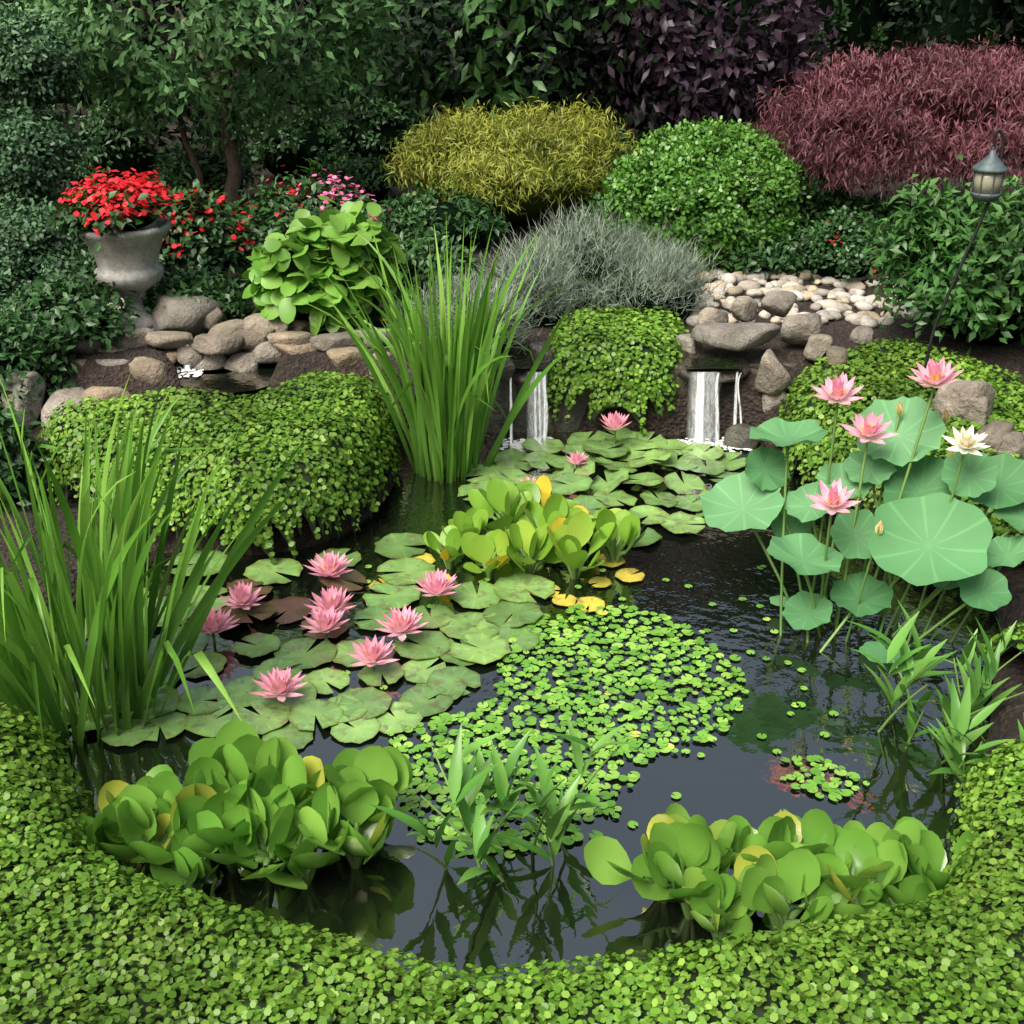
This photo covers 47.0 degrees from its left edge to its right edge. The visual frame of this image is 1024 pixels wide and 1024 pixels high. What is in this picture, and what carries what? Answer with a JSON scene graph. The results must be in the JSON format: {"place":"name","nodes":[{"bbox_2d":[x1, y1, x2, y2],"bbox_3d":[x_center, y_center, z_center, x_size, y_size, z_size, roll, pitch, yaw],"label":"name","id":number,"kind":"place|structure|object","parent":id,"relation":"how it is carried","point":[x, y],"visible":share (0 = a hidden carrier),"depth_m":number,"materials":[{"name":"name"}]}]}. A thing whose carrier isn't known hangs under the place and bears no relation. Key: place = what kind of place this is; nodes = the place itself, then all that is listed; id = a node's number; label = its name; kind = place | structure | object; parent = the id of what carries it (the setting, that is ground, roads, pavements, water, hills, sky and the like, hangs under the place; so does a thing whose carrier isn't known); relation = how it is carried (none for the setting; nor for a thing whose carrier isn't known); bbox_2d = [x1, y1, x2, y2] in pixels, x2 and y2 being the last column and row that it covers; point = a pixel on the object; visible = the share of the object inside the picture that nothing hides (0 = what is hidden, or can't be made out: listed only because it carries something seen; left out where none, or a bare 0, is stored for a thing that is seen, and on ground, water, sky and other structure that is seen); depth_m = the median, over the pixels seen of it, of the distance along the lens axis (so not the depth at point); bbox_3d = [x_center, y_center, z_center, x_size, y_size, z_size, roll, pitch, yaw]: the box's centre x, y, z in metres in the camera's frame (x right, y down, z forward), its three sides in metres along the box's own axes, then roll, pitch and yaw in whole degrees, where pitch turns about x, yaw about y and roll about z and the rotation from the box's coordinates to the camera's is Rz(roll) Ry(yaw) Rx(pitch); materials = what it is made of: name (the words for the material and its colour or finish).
{"place":"outdoors","nodes":[
{"label":"outdoors","id":0,"kind":"place"},
{"bbox_2d":[108,210,156,231],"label":"potting soil","id":1,"kind":"structure","parent":0,"point":[127,227],"depth_m":4.45,"materials":[{"name":"black soil"}]},
{"bbox_2d":[186,411,630,702],"bbox_3d":[-0.076,0.248,3.596,0.612,0.556,1.920,22,33,39],"label":"lily","id":2,"kind":"object","parent":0,"point":[439,585],"depth_m":3.10,"materials":[{"name":"pink plant"}]},
{"bbox_2d":[205,423,615,688],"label":"water lily centers","id":3,"kind":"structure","parent":2,"relation":"attached to","point":[327,618],"depth_m":3.08,"materials":[{"name":"plant"}]},
{"bbox_2d":[0,103,1023,754],"bbox_3d":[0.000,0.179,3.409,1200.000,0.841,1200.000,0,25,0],"label":"ground","id":4,"kind":"structure","parent":0,"point":[1004,715],"depth_m":4.41,"materials":[{"name":"brown soil"}]},
{"bbox_2d":[0,0,112,311],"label":"conifer","id":5,"kind":"object","parent":4,"relation":"on","point":[16,169],"depth_m":5.06,"materials":[{"name":"green plant"}]},
{"bbox_2d":[43,166,190,328],"bbox_3d":[-1.494,-1.013,4.543,0.622,0.617,0.414,-22,33,-38],"label":"urn","id":6,"kind":"object","parent":4,"relation":"on","point":[127,261],"depth_m":4.42,"materials":[{"name":"grey stone"}]},
{"bbox_2d":[0,0,415,207],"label":"tree","id":7,"kind":"object","parent":4,"relation":"on","point":[152,83],"depth_m":5.66,"materials":[{"name":"green plant"}]},
{"bbox_2d":[72,155,345,248],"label":"flowers","id":8,"kind":"object","parent":4,"relation":"on","point":[313,162],"visible":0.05,"depth_m":6.78,"materials":[{"name":"red plant"}]},
{"bbox_2d":[36,369,402,563],"bbox_3d":[-0.862,-0.157,3.759,1.242,0.363,0.851,-10,27,-21],"label":"mound","id":9,"kind":"object","parent":4,"relation":"on","point":[386,424],"visible":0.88,"depth_m":3.63,"materials":[{"name":"green plant"}]},
{"bbox_2d":[46,379,392,559],"bbox_3d":[-0.876,-0.153,3.808,1.186,0.331,0.894,-11,28,-22],"label":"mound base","id":10,"kind":"object","parent":9,"relation":"attached to","point":[307,477],"visible":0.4,"depth_m":3.61,"materials":[{"name":"green plant"}]},
{"bbox_2d":[0,216,595,753],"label":"grass","id":11,"kind":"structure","parent":4,"relation":"on","point":[450,404],"depth_m":2.76,"materials":[{"name":"green plant"}]},
{"bbox_2d":[240,196,422,335],"bbox_3d":[-0.724,-0.952,4.577,0.731,0.522,0.495,0,25,0],"label":"hosta","id":12,"kind":"object","parent":4,"relation":"on","point":[282,273],"visible":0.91,"depth_m":4.49,"materials":[{"name":"green plant"}]},
{"bbox_2d":[286,168,391,220],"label":"pink flowers","id":13,"kind":"object","parent":4,"relation":"on","point":[334,177],"visible":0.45,"depth_m":5.33,"materials":[{"name":"pink plant"}]},
{"bbox_2d":[0,87,914,510],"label":"dark shrubs","id":14,"kind":"object","parent":4,"relation":"on","point":[24,329],"visible":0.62,"depth_m":5.22,"materials":[{"name":"green plant"}]},
{"bbox_2d":[267,0,736,135],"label":"green tree","id":15,"kind":"object","parent":4,"relation":"on","point":[519,22],"depth_m":7.22,"materials":[{"name":"plant"}]},
{"bbox_2d":[0,622,1023,1023],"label":"ground cover","id":16,"kind":"object","parent":4,"relation":"on","point":[636,972],"visible":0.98,"depth_m":1.86,"materials":[{"name":"green plant"}]},
{"bbox_2d":[0,636,1023,1023],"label":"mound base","id":17,"kind":"object","parent":4,"relation":"on","point":[758,1010],"visible":0.23,"depth_m":1.86,"materials":[{"name":"green plant"}]},
{"bbox_2d":[0,111,1023,502],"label":"shrub","id":18,"kind":"object","parent":4,"relation":"on","point":[288,163],"visible":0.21,"depth_m":5.36,"materials":[{"name":"plant"}]},
{"bbox_2d":[420,130,603,224],"bbox_3d":[0.010,-1.757,6.158,0.995,0.483,0.794,0,25,0],"label":"yellow-green shrub","id":19,"kind":"object","parent":4,"relation":"on","point":[534,211],"visible":0.22,"depth_m":5.89,"materials":[{"name":"green"}]},
{"bbox_2d":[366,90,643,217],"bbox_3d":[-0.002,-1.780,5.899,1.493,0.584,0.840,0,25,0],"label":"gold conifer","id":20,"kind":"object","parent":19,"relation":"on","point":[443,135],"visible":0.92,"depth_m":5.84,"materials":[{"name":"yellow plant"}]},
{"bbox_2d":[0,0,1023,162],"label":"foliage","id":21,"kind":"object","parent":4,"relation":"on","point":[543,36],"depth_m":7.14,"materials":[{"name":"green plant"}]},
{"bbox_2d":[1,290,1023,459],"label":"rocks","id":22,"kind":"object","parent":4,"relation":"on","point":[201,335],"visible":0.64,"depth_m":4.42,"materials":[{"name":"stone"}]},
{"bbox_2d":[107,264,919,327],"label":"pebbles","id":23,"kind":"object","parent":4,"relation":"on","point":[749,283],"visible":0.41,"depth_m":5.07,"materials":[{"name":"beige stone"}]},
{"bbox_2d":[161,165,875,272],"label":"red flowers","id":24,"kind":"object","parent":4,"relation":"on","point":[233,235],"visible":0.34,"depth_m":5.04,"materials":[{"name":"red plant"}]},
{"bbox_2d":[384,186,733,357],"bbox_3d":[0.412,-1.024,4.763,0.904,0.589,1.977,19,31,34],"label":"lavender","id":25,"kind":"object","parent":4,"relation":"on","point":[654,259],"visible":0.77,"depth_m":4.67,"materials":[{"name":"grey plant"}]},
{"bbox_2d":[407,341,796,449],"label":"wet rocks","id":26,"kind":"object","parent":4,"relation":"on","point":[736,435],"visible":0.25,"depth_m":4.38,"materials":[{"name":"stone"}]},
{"bbox_2d":[407,367,800,431],"bbox_3d":[0.312,-0.305,4.479,1.528,0.495,0.054,0,25,0],"label":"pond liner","id":27,"kind":"object","parent":4,"relation":"on","point":[523,421],"visible":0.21,"depth_m":4.45,"materials":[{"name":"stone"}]},
{"bbox_2d":[545,303,688,436],"bbox_3d":[0.419,-0.571,4.589,0.642,0.390,0.644,0,25,0],"label":"mound","id":28,"kind":"object","parent":4,"relation":"on","point":[565,338],"visible":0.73,"depth_m":4.35,"materials":[{"name":"green plant"}]},
{"bbox_2d":[551,310,676,430],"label":"stems","id":29,"kind":"object","parent":28,"relation":"attached to","point":[594,414],"visible":0.28,"depth_m":4.36,"materials":[{"name":"green plant"}]},
{"bbox_2d":[510,351,743,368],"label":"waterfall spillway ledge","id":30,"kind":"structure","parent":4,"relation":"on","point":[521,360],"depth_m":4.37,"materials":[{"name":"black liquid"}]},
{"bbox_2d":[591,115,810,272],"bbox_3d":[0.882,-1.401,5.441,1.002,0.798,0.675,0,25,0],"label":"boxwood","id":31,"kind":"object","parent":4,"relation":"on","point":[684,191],"visible":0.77,"depth_m":5.29,"materials":[{"name":"green plant"}]},
{"bbox_2d":[571,0,837,139],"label":"shrub","id":32,"kind":"object","parent":4,"relation":"on","point":[681,65],"visible":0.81,"depth_m":7.14,"materials":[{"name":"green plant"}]},
{"bbox_2d":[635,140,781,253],"bbox_3d":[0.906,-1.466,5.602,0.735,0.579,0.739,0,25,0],"label":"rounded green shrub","id":33,"kind":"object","parent":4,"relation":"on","point":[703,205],"visible":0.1,"depth_m":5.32,"materials":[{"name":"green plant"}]},
{"bbox_2d":[699,0,1023,130],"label":"shrub","id":34,"kind":"object","parent":4,"relation":"on","point":[852,31],"depth_m":8.11,"materials":[{"name":"plant"}]},
{"bbox_2d":[744,29,1023,214],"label":"maple","id":35,"kind":"object","parent":4,"relation":"on","point":[910,162],"depth_m":5.32,"materials":[{"name":"red plant"}]},
{"bbox_2d":[770,337,1023,568],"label":"mound","id":36,"kind":"object","parent":4,"relation":"on","point":[1006,405],"visible":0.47,"depth_m":4.08,"materials":[{"name":"green plant"}]},
{"bbox_2d":[783,347,1023,569],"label":"mound base","id":37,"kind":"object","parent":36,"relation":"attached to","point":[850,422],"visible":0.16,"depth_m":4.07,"materials":[{"name":"green plant"}]},
{"bbox_2d":[855,155,1023,357],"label":"shrub","id":38,"kind":"object","parent":4,"relation":"on","point":[937,230],"visible":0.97,"depth_m":4.29,"materials":[{"name":"green plant"}]},
{"bbox_2d":[924,129,1004,368],"bbox_3d":[1.548,-0.784,4.080,0.152,1.043,0.011,0,25,0],"label":"lantern pole","id":39,"kind":"object","parent":4,"relation":"on","point":[996,131],"visible":0.78,"depth_m":4.03,"materials":[{"name":"black metal"}]},
{"bbox_2d":[970,144,1008,201],"bbox_3d":[1.588,-1.130,3.915,0.118,0.183,0.119,0,25,0],"label":"lantern","id":40,"kind":"object","parent":39,"relation":"hanging from","point":[991,162],"visible":0.96,"depth_m":3.88,"materials":[{"name":"grey metal"}]},
{"bbox_2d":[972,171,1003,194],"bbox_3d":[1.588,-1.103,3.928,0.094,0.072,0.094,0,25,0],"label":"lantern glass","id":41,"kind":"object","parent":40,"relation":"attached to","point":[987,183],"visible":0.7,"depth_m":3.90,"materials":[{"name":"beige glass"}]},
{"bbox_2d":[35,356,998,987],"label":"water","id":42,"kind":"structure","parent":0,"point":[399,890],"depth_m":2.74,"materials":[{"name":"black liquid"}]},
{"bbox_2d":[38,427,745,749],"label":"lily pads","id":43,"kind":"object","parent":42,"relation":"on","point":[364,713],"visible":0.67,"depth_m":3.20,"materials":[{"name":"green plant"}]},
{"bbox_2d":[186,365,741,444],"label":"falls","id":44,"kind":"structure","parent":42,"relation":"on","point":[700,408],"depth_m":4.33,"materials":[{"name":"white liquid"}]},
{"bbox_2d":[176,365,751,451],"bbox_3d":[-0.216,-0.374,4.371,2.202,0.204,0.237,3,26,6],"label":"foam","id":45,"kind":"object","parent":42,"relation":"on","point":[505,444],"visible":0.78,"depth_m":4.36,"materials":[{"name":"white"}]},
{"bbox_2d":[71,720,978,940],"bbox_3d":[0.032,0.624,2.238,1.773,0.188,0.441,5,26,10],"label":"hyacinth","id":46,"kind":"object","parent":42,"relation":"on","point":[243,782],"visible":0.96,"depth_m":2.25,"materials":[{"name":"green plant"}]},
{"bbox_2d":[117,822,955,944],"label":"water hyacinth stems","id":47,"kind":"object","parent":46,"relation":"attached to","point":[263,857],"visible":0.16,"depth_m":2.26,"materials":[{"name":"green plant"}]},
{"bbox_2d":[423,475,645,572],"bbox_3d":[0.066,0.027,3.526,0.660,0.158,0.534,0,25,0],"label":"hyacinth","id":48,"kind":"object","parent":42,"relation":"on","point":[556,528],"visible":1,"depth_m":3.46,"materials":[{"name":"green plant"}]},
{"bbox_2d":[436,504,626,579],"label":"water hyacinth stems","id":49,"kind":"object","parent":48,"relation":"attached to","point":[614,552],"visible":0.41,"depth_m":3.45,"materials":[{"name":"green plant"}]},
{"bbox_2d":[341,565,869,857],"bbox_3d":[0.140,0.424,2.929,1.285,0.009,1.252,0,25,0],"label":"duckweed","id":50,"kind":"object","parent":42,"relation":"on","point":[634,744],"visible":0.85,"depth_m":2.80,"materials":[{"name":"green plant"}]},
{"bbox_2d":[369,601,1023,884],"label":"aquatic plants","id":51,"kind":"object","parent":42,"relation":"in","point":[467,786],"depth_m":2.40,"materials":[{"name":"green plant"}]},
{"bbox_2d":[700,357,1023,662],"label":"lotus","id":52,"kind":"object","parent":42,"relation":"in","point":[930,534],"depth_m":3.06,"materials":[{"name":"green plant"}]},
{"bbox_2d":[825,371,973,504],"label":"lotus flower centers","id":53,"kind":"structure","parent":52,"relation":"attached to","point":[870,425],"depth_m":2.98,"materials":[{"name":"yellow plant"}]},
{"bbox_2d":[875,401,954,535],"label":"lotus buds","id":54,"kind":"object","parent":52,"relation":"attached to","point":[899,409],"visible":0.84,"depth_m":3.09,"materials":[{"name":"yellow plant"}]},
{"bbox_2d":[752,385,1014,651],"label":"lotus stems","id":55,"kind":"object","parent":42,"relation":"in","point":[921,606],"visible":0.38,"depth_m":3.10,"materials":[{"name":"green plant"}]}
]}

